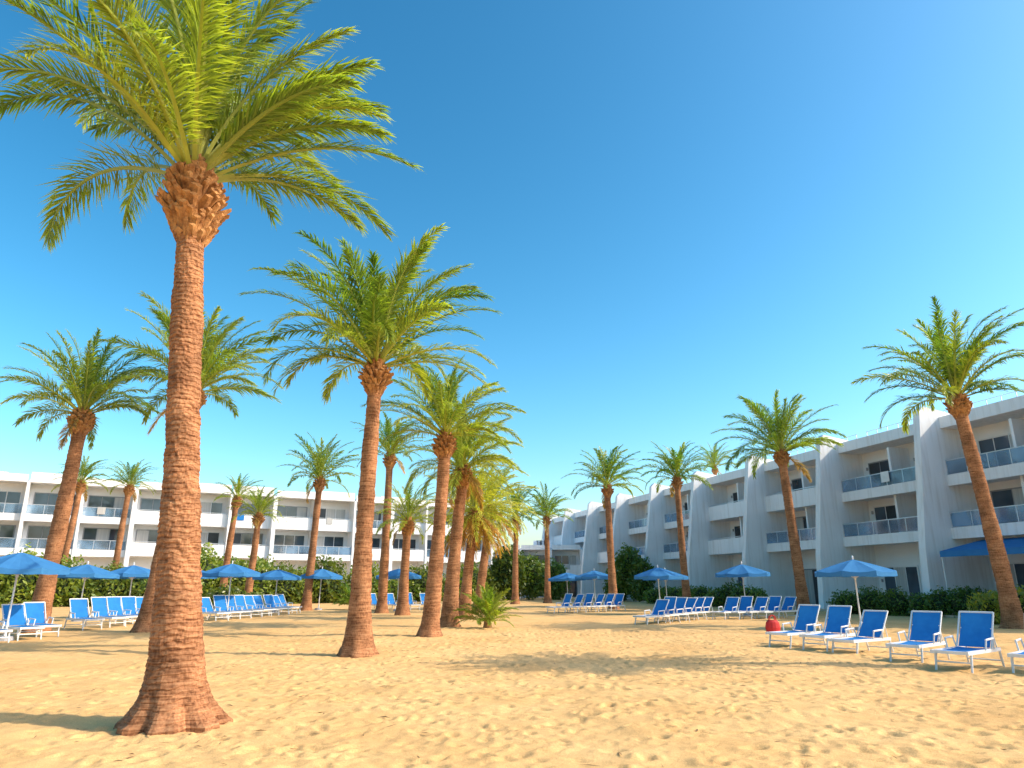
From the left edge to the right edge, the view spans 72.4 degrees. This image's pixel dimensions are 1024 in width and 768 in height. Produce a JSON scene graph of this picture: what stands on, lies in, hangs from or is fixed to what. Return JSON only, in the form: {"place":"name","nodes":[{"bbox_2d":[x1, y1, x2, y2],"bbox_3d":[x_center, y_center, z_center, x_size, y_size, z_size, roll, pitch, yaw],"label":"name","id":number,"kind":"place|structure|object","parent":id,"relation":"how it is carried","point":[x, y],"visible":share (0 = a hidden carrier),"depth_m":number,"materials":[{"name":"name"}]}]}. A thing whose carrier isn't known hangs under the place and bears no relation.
{"place":"outdoors","nodes":[
{"label":"outdoors","id":0,"kind":"place"},
{"bbox_2d":[0,598,1023,767],"bbox_3d":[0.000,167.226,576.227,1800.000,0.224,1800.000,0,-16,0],"label":"sand ground","id":1,"kind":"structure","parent":0,"point":[594,694],"depth_m":11.16,"materials":[{"name":"beige sand"}]},
{"bbox_2d":[0,621,12,642],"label":"sun lounger","id":2,"kind":"object","parent":1,"relation":"on","point":[6,630],"visible":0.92,"depth_m":21.82,"materials":[{"name":"white plastic"}]},
{"bbox_2d":[0,604,44,640],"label":"sun lounger","id":3,"kind":"object","parent":1,"relation":"on","point":[17,617],"visible":0.9,"depth_m":23.81,"materials":[{"name":"blue fabric"}]},
{"bbox_2d":[0,547,69,640],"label":"beach umbrella","id":4,"kind":"object","parent":1,"relation":"on","point":[17,564],"visible":0.98,"depth_m":22.65,"materials":[{"name":"fabric"}]},
{"bbox_2d":[16,602,61,636],"bbox_3d":[-16.715,8.349,24.823,1.861,1.171,0.848,-12,-20,36],"label":"sun lounger","id":5,"kind":"object","parent":1,"relation":"on","point":[34,610],"visible":0.78,"depth_m":25.23,"materials":[{"name":"blue plastic"}]},
{"bbox_2d":[51,455,109,604],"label":"palm tree","id":6,"kind":"object","parent":1,"relation":"on","point":[80,488],"visible":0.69,"depth_m":59.53,"materials":[{"name":"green plant"}]},
{"bbox_2d":[0,326,166,632],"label":"palm tree","id":7,"kind":"object","parent":1,"relation":"on","point":[81,421],"visible":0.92,"depth_m":28.27,"materials":[{"name":"green plant"}]},
{"bbox_2d":[63,598,104,630],"bbox_3d":[-17.014,9.171,27.916,1.861,1.171,0.848,-12,-20,36],"label":"sun lounger","id":8,"kind":"object","parent":1,"relation":"on","point":[79,610],"visible":0.98,"depth_m":28.23,"materials":[{"name":"blue fabric"}]},
{"bbox_2d":[57,561,119,621],"bbox_3d":[-21.178,10.258,34.556,2.878,2.952,2.878,-7,-17,23],"label":"beach umbrella","id":9,"kind":"object","parent":1,"relation":"on","point":[86,571],"visible":0.84,"depth_m":34.24,"materials":[{"name":"fabric"}]},
{"bbox_2d":[84,597,128,627],"bbox_3d":[-16.938,9.550,29.318,1.861,1.214,0.848,-8,-18,27],"label":"sun lounger","id":10,"kind":"object","parent":1,"relation":"on","point":[99,606],"visible":0.91,"depth_m":29.57,"materials":[{"name":"blue fabric"}]},
{"bbox_2d":[100,596,137,625],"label":"sun lounger","id":11,"kind":"object","parent":1,"relation":"on","point":[114,603],"visible":0.67,"depth_m":31.07,"materials":[{"name":"blue fabric"}]},
{"bbox_2d":[117,596,139,623],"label":"sun lounger","id":12,"kind":"object","parent":1,"relation":"on","point":[128,602],"visible":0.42,"depth_m":32.68,"materials":[{"name":"blue fabric"}]},
{"bbox_2d":[0,542,256,607],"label":"shrub border","id":13,"kind":"object","parent":1,"relation":"on","point":[67,589],"visible":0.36,"depth_m":57.47,"materials":[{"name":"green plant"}]},
{"bbox_2d":[99,459,160,570],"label":"palm tree","id":14,"kind":"object","parent":1,"relation":"on","point":[130,480],"visible":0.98,"depth_m":61.45,"materials":[{"name":"green plant"}]},
{"bbox_2d":[111,562,149,595],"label":"beach umbrella","id":15,"kind":"object","parent":1,"relation":"on","point":[133,571],"visible":0.69,"depth_m":37.90,"materials":[{"name":"fabric"}]},
{"bbox_2d":[129,597,142,620],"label":"sun lounger","id":16,"kind":"object","parent":1,"relation":"on","point":[139,601],"visible":0.13,"depth_m":34.12,"materials":[{"name":"blue fabric"}]},
{"bbox_2d":[95,291,285,632],"bbox_3d":[-13.296,3.163,28.512,7.761,13.556,6.952,13,-20,-38],"label":"palm tree","id":17,"kind":"object","parent":1,"relation":"on","point":[213,359],"visible":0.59,"depth_m":29.21,"materials":[{"name":"green plant"}]},
{"bbox_2d":[0,0,425,735],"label":"palm tree","id":18,"kind":"object","parent":1,"relation":"on","point":[198,96],"visible":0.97,"depth_m":10.95,"materials":[{"name":"green plant"}]},
{"bbox_2d":[202,597,230,620],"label":"sun lounger","id":19,"kind":"object","parent":1,"relation":"on","point":[207,607],"visible":0.68,"depth_m":34.88,"materials":[{"name":"blue fabric"}]},
{"bbox_2d":[209,595,242,618],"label":"sun lounger","id":20,"kind":"object","parent":1,"relation":"on","point":[219,600],"visible":0.74,"depth_m":36.18,"materials":[{"name":"blue fabric"}]},
{"bbox_2d":[202,560,259,618],"bbox_3d":[-14.905,10.889,36.948,2.878,3.066,2.878,6,-17,-20],"label":"beach umbrella","id":21,"kind":"object","parent":1,"relation":"on","point":[231,571],"visible":0.89,"depth_m":36.39,"materials":[{"name":"fabric"}]},
{"bbox_2d":[202,582,264,610],"bbox_3d":[-20.247,14.809,48.625,7.067,2.070,3.181,10,-19,-32],"label":"shrub border","id":22,"kind":"object","parent":1,"relation":"on","point":[221,590],"visible":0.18,"depth_m":48.35,"materials":[{"name":"green plant"}]},
{"bbox_2d":[219,595,252,618],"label":"sun lounger","id":23,"kind":"object","parent":1,"relation":"on","point":[231,600],"visible":0.52,"depth_m":37.55,"materials":[{"name":"blue fabric"}]},
{"bbox_2d":[213,473,266,586],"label":"palm tree","id":24,"kind":"object","parent":1,"relation":"on","point":[238,486],"visible":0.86,"depth_m":59.12,"materials":[{"name":"green plant"}]},
{"bbox_2d":[0,471,493,582],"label":"walls","id":25,"kind":"structure","parent":1,"relation":"on","point":[140,554],"depth_m":75.42,"materials":[{"name":"white paint"}]},
{"bbox_2d":[0,503,465,554],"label":"railings","id":26,"kind":"object","parent":25,"relation":"on","point":[159,510],"visible":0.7,"depth_m":70.64,"materials":[{"name":"metal"}]},
{"bbox_2d":[0,490,480,574],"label":"window frames","id":27,"kind":"structure","parent":25,"relation":"attached to","point":[100,510],"depth_m":73.67,"materials":[{"name":"white plastic"}]},
{"bbox_2d":[0,491,479,582],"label":"glazing","id":28,"kind":"structure","parent":27,"relation":"attached to","point":[8,540],"depth_m":72.45,"materials":[{"name":"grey glass"}]},
{"bbox_2d":[233,595,263,617],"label":"sun lounger","id":29,"kind":"object","parent":1,"relation":"on","point":[239,599],"visible":0.62,"depth_m":38.80,"materials":[{"name":"blue fabric"}]},
{"bbox_2d":[226,485,286,593],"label":"palm tree","id":30,"kind":"object","parent":1,"relation":"on","point":[258,519],"visible":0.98,"depth_m":54.84,"materials":[{"name":"green plant"}]},
{"bbox_2d":[241,595,273,616],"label":"sun lounger","id":31,"kind":"object","parent":1,"relation":"on","point":[249,599],"visible":0.73,"depth_m":40.07,"materials":[{"name":"blue fabric"}]},
{"bbox_2d":[249,595,280,614],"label":"sun lounger","id":32,"kind":"object","parent":1,"relation":"on","point":[258,599],"visible":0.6,"depth_m":41.39,"materials":[{"name":"blue plastic"}]},
{"bbox_2d":[260,595,290,614],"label":"sun lounger","id":33,"kind":"object","parent":1,"relation":"on","point":[268,599],"visible":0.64,"depth_m":42.69,"materials":[{"name":"blue fabric"}]},
{"bbox_2d":[252,567,301,612],"bbox_3d":[-15.187,13.291,45.089,2.878,2.931,2.878,2,-16,-8],"label":"beach umbrella","id":34,"kind":"object","parent":1,"relation":"on","point":[277,574],"visible":0.88,"depth_m":44.49,"materials":[{"name":"fabric"}]},
{"bbox_2d":[269,595,298,613],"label":"sun lounger","id":35,"kind":"object","parent":1,"relation":"on","point":[276,599],"visible":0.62,"depth_m":44.06,"materials":[{"name":"blue fabric"}]},
{"bbox_2d":[275,594,301,611],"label":"sun lounger","id":36,"kind":"object","parent":1,"relation":"on","point":[281,597],"visible":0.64,"depth_m":45.37,"materials":[{"name":"blue fabric"}]},
{"bbox_2d":[280,431,360,610],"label":"palm tree","id":37,"kind":"object","parent":1,"relation":"on","point":[319,468],"visible":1,"depth_m":50.53,"materials":[{"name":"green plant"}]},
{"bbox_2d":[300,566,342,609],"bbox_3d":[-13.640,14.596,49.894,2.878,3.088,2.879,-8,-18,26],"label":"beach umbrella","id":38,"kind":"object","parent":1,"relation":"on","point":[321,574],"visible":0.87,"depth_m":49.31,"materials":[{"name":"fabric"}]},
{"bbox_2d":[333,583,350,605],"bbox_3d":[-11.543,15.419,50.795,2.935,2.026,2.868,0,-16,0],"label":"palm shrub","id":39,"kind":"object","parent":1,"relation":"on","point":[347,596],"visible":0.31,"depth_m":50.53,"materials":[{"name":"green plant"}]},
{"bbox_2d":[238,223,501,657],"bbox_3d":[-3.882,1.530,19.346,7.297,11.637,6.797,0,-16,0],"label":"palm tree","id":40,"kind":"object","parent":1,"relation":"on","point":[374,307],"visible":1,"depth_m":19.23,"materials":[{"name":"green plant"}]},
{"bbox_2d":[239,554,503,603],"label":"shrub border","id":41,"kind":"object","parent":1,"relation":"on","point":[292,591],"visible":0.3,"depth_m":68.57,"materials":[{"name":"green plant"}]},
{"bbox_2d":[371,593,376,608],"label":"sun lounger","id":42,"kind":"object","parent":1,"relation":"on","point":[374,600],"visible":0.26,"depth_m":49.98,"materials":[{"name":"blue plastic"}]},
{"bbox_2d":[349,411,430,612],"bbox_3d":[-8.107,8.282,45.663,5.484,13.183,5.633,0,-16,0],"label":"palm tree","id":43,"kind":"object","parent":1,"relation":"on","point":[389,462],"visible":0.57,"depth_m":45.59,"materials":[{"name":"green plant"}]},
{"bbox_2d":[387,593,396,609],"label":"sun lounger","id":44,"kind":"object","parent":1,"relation":"on","point":[390,599],"visible":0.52,"depth_m":50.19,"materials":[{"name":"blue fabric"}]},
{"bbox_2d":[376,567,420,610],"bbox_3d":[-7.814,14.066,47.994,2.878,3.054,2.878,8,-18,-26],"label":"beach umbrella","id":45,"kind":"object","parent":1,"relation":"on","point":[394,574],"visible":0.65,"depth_m":47.51,"materials":[{"name":"fabric"}]},
{"bbox_2d":[374,483,446,615],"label":"palm tree","id":46,"kind":"object","parent":1,"relation":"on","point":[407,525],"visible":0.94,"depth_m":41.87,"materials":[{"name":"green plant"}]},
{"bbox_2d":[409,592,420,609],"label":"sun lounger","id":47,"kind":"object","parent":1,"relation":"on","point":[411,603],"visible":0.59,"depth_m":50.41,"materials":[{"name":"blue plastic"}]},
{"bbox_2d":[360,356,526,636],"bbox_3d":[-2.505,3.972,25.719,6.140,10.460,6.224,0,-16,0],"label":"palm tree","id":48,"kind":"object","parent":1,"relation":"on","point":[445,447],"visible":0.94,"depth_m":25.86,"materials":[{"name":"green plant"}]},
{"bbox_2d":[385,396,528,627],"bbox_3d":[-2.344,5.612,30.885,6.475,10.159,6.304,0,-16,0],"label":"palm tree","id":49,"kind":"object","parent":1,"relation":"on","point":[462,481],"visible":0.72,"depth_m":30.67,"materials":[{"name":"green plant"}]},
{"bbox_2d":[416,458,533,618],"bbox_3d":[-1.960,8.189,37.750,6.539,8.994,6.664,0,-16,0],"label":"palm tree","id":50,"kind":"object","parent":1,"relation":"on","point":[476,522],"visible":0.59,"depth_m":37.36,"materials":[{"name":"green plant"}]},
{"bbox_2d":[453,582,522,627],"bbox_3d":[-0.924,9.146,28.878,2.775,1.958,2.800,-10,-19,30],"label":"palm shrub","id":51,"kind":"object","parent":1,"relation":"on","point":[489,608],"visible":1,"depth_m":28.51,"materials":[{"name":"green plant"}]},
{"bbox_2d":[448,463,539,612],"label":"palm tree","id":52,"kind":"object","parent":1,"relation":"on","point":[482,575],"visible":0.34,"depth_m":45.71,"materials":[{"name":"green plant"}]},
{"bbox_2d":[498,483,548,603],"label":"palm tree","id":53,"kind":"object","parent":1,"relation":"on","point":[515,593],"visible":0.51,"depth_m":66.02,"materials":[{"name":"green plant"}]},
{"bbox_2d":[488,540,571,600],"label":"broadleaf tree","id":54,"kind":"object","parent":1,"relation":"on","point":[531,576],"visible":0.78,"depth_m":81.65,"materials":[{"name":"green plant"}]},
{"bbox_2d":[494,540,582,597],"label":"hotel annex","id":55,"kind":"object","parent":1,"relation":"on","point":[569,557],"visible":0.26,"depth_m":96.83,"materials":[{"name":"white paint"}]},
{"bbox_2d":[524,555,576,596],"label":"window frames","id":56,"kind":"structure","parent":55,"relation":"in","point":[567,566],"depth_m":97.76,"materials":[{"name":"white plastic"}]},
{"bbox_2d":[520,481,572,602],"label":"palm tree","id":57,"kind":"object","parent":1,"relation":"on","point":[551,504],"visible":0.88,"depth_m":70.39,"materials":[{"name":"green plant"}]},
{"bbox_2d":[545,593,574,612],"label":"sun lounger","id":58,"kind":"object","parent":1,"relation":"on","point":[566,601],"visible":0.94,"depth_m":44.83,"materials":[{"name":"blue fabric"}]},
{"bbox_2d":[548,571,583,605],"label":"beach umbrella","id":59,"kind":"object","parent":1,"relation":"on","point":[566,577],"visible":0.81,"depth_m":57.05,"materials":[{"name":"fabric"}]},
{"bbox_2d":[558,594,585,612],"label":"sun lounger","id":60,"kind":"object","parent":1,"relation":"on","point":[578,599],"visible":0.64,"depth_m":45.56,"materials":[{"name":"blue plastic"}]},
{"bbox_2d":[570,593,595,612],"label":"sun lounger","id":61,"kind":"object","parent":1,"relation":"on","point":[588,600],"visible":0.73,"depth_m":46.14,"materials":[{"name":"blue fabric"}]},
{"bbox_2d":[575,570,607,599],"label":"beach umbrella","id":62,"kind":"object","parent":1,"relation":"on","point":[594,575],"visible":0.86,"depth_m":55.19,"materials":[{"name":"fabric"}]},
{"bbox_2d":[579,594,606,611],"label":"sun lounger","id":63,"kind":"object","parent":1,"relation":"on","point":[599,600],"visible":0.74,"depth_m":46.72,"materials":[{"name":"blue plastic"}]},
{"bbox_2d":[591,594,615,611],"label":"sun lounger","id":64,"kind":"object","parent":1,"relation":"on","point":[609,600],"visible":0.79,"depth_m":47.28,"materials":[{"name":"blue fabric"}]},
{"bbox_2d":[560,444,647,609],"bbox_3d":[7.450,10.439,51.899,6.185,12.479,6.556,10,-19,-30],"label":"palm tree","id":65,"kind":"object","parent":1,"relation":"on","point":[607,467],"visible":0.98,"depth_m":52.38,"materials":[{"name":"green plant"}]},
{"bbox_2d":[601,594,625,610],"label":"sun lounger","id":66,"kind":"object","parent":1,"relation":"on","point":[618,599],"visible":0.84,"depth_m":47.90,"materials":[{"name":"blue plastic"}]},
{"bbox_2d":[603,542,656,601],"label":"broadleaf tree","id":67,"kind":"object","parent":1,"relation":"on","point":[630,563],"visible":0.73,"depth_m":74.07,"materials":[{"name":"green plant"}]},
{"bbox_2d":[633,599,670,624],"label":"sun lounger","id":68,"kind":"object","parent":1,"relation":"on","point":[660,607],"visible":0.86,"depth_m":32.46,"materials":[{"name":"blue fabric"}]},
{"bbox_2d":[634,565,682,598],"bbox_3d":[8.860,12.428,42.186,2.878,2.993,2.878,11,-19,-33],"label":"beach umbrella","id":69,"kind":"object","parent":1,"relation":"on","point":[657,573],"visible":0.88,"depth_m":41.53,"materials":[{"name":"fabric"}]},
{"bbox_2d":[644,596,680,623],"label":"sun lounger","id":70,"kind":"object","parent":1,"relation":"on","point":[671,607],"visible":0.62,"depth_m":33.12,"materials":[{"name":"blue fabric"}]},
{"bbox_2d":[643,568,688,595],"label":"beach umbrella","id":71,"kind":"object","parent":1,"relation":"on","point":[683,578],"visible":0.27,"depth_m":47.36,"materials":[{"name":"fabric"}]},
{"bbox_2d":[654,597,689,622],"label":"sun lounger","id":72,"kind":"object","parent":1,"relation":"on","point":[680,604],"visible":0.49,"depth_m":33.90,"materials":[{"name":"blue fabric"}]},
{"bbox_2d":[635,441,716,601],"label":"palm tree","id":73,"kind":"object","parent":1,"relation":"on","point":[673,463],"visible":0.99,"depth_m":55.57,"materials":[{"name":"green plant"}]},
{"bbox_2d":[662,597,698,621],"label":"sun lounger","id":74,"kind":"object","parent":1,"relation":"on","point":[690,604],"visible":0.52,"depth_m":34.60,"materials":[{"name":"blue fabric"}]},
{"bbox_2d":[674,597,706,620],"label":"sun lounger","id":75,"kind":"object","parent":1,"relation":"on","point":[699,603],"visible":0.56,"depth_m":35.35,"materials":[{"name":"blue fabric"}]},
{"bbox_2d":[683,597,715,619],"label":"sun lounger","id":76,"kind":"object","parent":1,"relation":"on","point":[707,605],"visible":0.62,"depth_m":36.02,"materials":[{"name":"blue fabric"}]},
{"bbox_2d":[642,578,769,608],"bbox_3d":[16.138,17.731,59.483,2.772,2.403,18.428,5,-17,-16],"label":"hedge","id":77,"kind":"object","parent":1,"relation":"on","point":[719,595],"visible":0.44,"depth_m":56.60,"materials":[{"name":"green plant"}]},
{"bbox_2d":[692,442,739,474],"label":"palm tree","id":78,"kind":"object","parent":1,"relation":"on","point":[712,460],"visible":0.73,"depth_m":90.45,"materials":[{"name":"green plant"}]},
{"bbox_2d":[711,597,740,618],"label":"sun lounger","id":79,"kind":"object","parent":1,"relation":"on","point":[731,604],"visible":0.91,"depth_m":36.54,"materials":[{"name":"blue fabric"}]},
{"bbox_2d":[725,596,755,619],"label":"sun lounger","id":80,"kind":"object","parent":1,"relation":"on","point":[745,604],"visible":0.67,"depth_m":36.85,"materials":[{"name":"blue fabric"}]},
{"bbox_2d":[715,561,770,615],"bbox_3d":[13.351,11.817,40.286,2.878,3.129,2.878,5,-17,-16],"label":"beach umbrella","id":81,"kind":"object","parent":1,"relation":"on","point":[742,571],"visible":0.95,"depth_m":39.68,"materials":[{"name":"fabric"}]},
{"bbox_2d":[739,597,770,618],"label":"sun lounger","id":82,"kind":"object","parent":1,"relation":"on","point":[761,603],"visible":0.74,"depth_m":37.12,"materials":[{"name":"blue plastic"}]},
{"bbox_2d":[754,596,784,618],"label":"sun lounger","id":83,"kind":"object","parent":1,"relation":"on","point":[774,603],"visible":0.74,"depth_m":37.39,"materials":[{"name":"blue plastic"}]},
{"bbox_2d":[711,389,845,613],"bbox_3d":[17.048,7.171,43.855,8.402,14.320,7.209,-13,-21,38],"label":"palm tree","id":84,"kind":"object","parent":1,"relation":"on","point":[782,443],"visible":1,"depth_m":44.03,"materials":[{"name":"green plant"}]},
{"bbox_2d":[766,596,797,617],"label":"sun lounger","id":85,"kind":"object","parent":1,"relation":"on","point":[789,604],"visible":0.81,"depth_m":37.62,"materials":[{"name":"blue fabric"}]},
{"bbox_2d":[542,395,1023,608],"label":"walls","id":86,"kind":"structure","parent":1,"relation":"on","point":[932,495],"depth_m":51.67,"materials":[{"name":"white paint"}]},
{"bbox_2d":[556,389,1023,552],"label":"railings","id":87,"kind":"object","parent":86,"relation":"on","point":[871,486],"visible":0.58,"depth_m":49.01,"materials":[{"name":"metal"}]},
{"bbox_2d":[646,433,1023,608],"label":"window frames","id":88,"kind":"structure","parent":86,"relation":"attached to","point":[884,476],"depth_m":47.85,"materials":[{"name":"white plastic"}]},
{"bbox_2d":[575,434,1023,604],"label":"glazing","id":89,"kind":"structure","parent":88,"relation":"attached to","point":[1004,497],"depth_m":47.39,"materials":[{"name":"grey glass"}]},
{"bbox_2d":[765,604,825,648],"bbox_3d":[8.331,7.116,20.613,1.861,1.171,0.848,11,-19,-33],"label":"sun lounger","id":90,"kind":"object","parent":1,"relation":"on","point":[807,620],"visible":0.91,"depth_m":20.91,"materials":[{"name":"blue fabric"}]},
{"bbox_2d":[765,615,780,631],"bbox_3d":[9.450,8.717,25.380,0.555,0.680,0.330,0,-16,0],"label":"beach bag","id":91,"kind":"object","parent":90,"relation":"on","point":[772,625],"visible":0.88,"depth_m":25.26,"materials":[{"name":"red fabric"}]},
{"bbox_2d":[799,605,858,651],"bbox_3d":[8.898,6.863,19.725,1.861,1.171,0.848,13,-20,-37],"label":"sun lounger","id":92,"kind":"object","parent":1,"relation":"on","point":[838,620],"visible":0.88,"depth_m":20.06,"materials":[{"name":"blue fabric"}]},
{"bbox_2d":[814,556,897,630],"bbox_3d":[13.698,8.319,27.787,2.878,2.941,2.878,8,-18,-25],"label":"beach umbrella","id":93,"kind":"object","parent":1,"relation":"on","point":[854,569],"visible":0.9,"depth_m":27.27,"materials":[{"name":"fabric"}]},
{"bbox_2d":[828,610,893,653],"bbox_3d":[9.376,6.699,18.867,1.861,1.121,0.848,10,-19,-32],"label":"sun lounger","id":94,"kind":"object","parent":1,"relation":"on","point":[873,623],"visible":0.94,"depth_m":19.15,"materials":[{"name":"blue plastic"}]},
{"bbox_2d":[826,585,996,617],"bbox_3d":[22.898,12.450,40.164,2.286,1.831,10.217,11,-19,-33],"label":"hedge","id":95,"kind":"object","parent":1,"relation":"on","point":[896,603],"visible":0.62,"depth_m":40.12,"materials":[{"name":"green plant"}]},
{"bbox_2d":[885,610,949,662],"bbox_3d":[9.659,6.028,16.727,1.861,1.121,0.848,14,-21,-40],"label":"sun lounger","id":96,"kind":"object","parent":1,"relation":"on","point":[926,625],"visible":0.93,"depth_m":17.08,"materials":[{"name":"blue fabric"}]},
{"bbox_2d":[850,295,1023,628],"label":"palm tree","id":97,"kind":"object","parent":1,"relation":"on","point":[953,371],"visible":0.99,"depth_m":30.42,"materials":[{"name":"green plant"}]},
{"bbox_2d":[930,611,1004,672],"bbox_3d":[9.793,5.540,15.118,1.861,1.171,0.848,12,-20,-36],"label":"sun lounger","id":98,"kind":"object","parent":1,"relation":"on","point":[976,628],"visible":0.89,"depth_m":15.42,"materials":[{"name":"blue fabric"}]},
{"bbox_2d":[940,537,1023,594],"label":"awning","id":99,"kind":"object","parent":1,"relation":"on","point":[1015,545],"visible":0.79,"depth_m":38.36,"materials":[{"name":"fabric"}]},
{"bbox_2d":[966,584,1023,624],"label":"flowering shrub","id":100,"kind":"object","parent":1,"relation":"on","point":[989,602],"visible":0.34,"depth_m":31.70,"materials":[{"name":"green plant"}]},
{"bbox_2d":[1007,638,1023,672],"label":"sun lounger","id":101,"kind":"object","parent":1,"relation":"on","point":[1019,653],"visible":0.93,"depth_m":14.06,"materials":[{"name":"white plastic"}]},
{"bbox_2d":[0,0,1023,547],"label":"sky","id":102,"kind":"structure","parent":0,"point":[670,212],"materials":[{"name":"blue"}]},
{"bbox_2d":[560,597,960,617],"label":"pavement","id":103,"kind":"structure","parent":0,"point":[820,609],"depth_m":50.63,"materials":[{"name":"beige concrete"}]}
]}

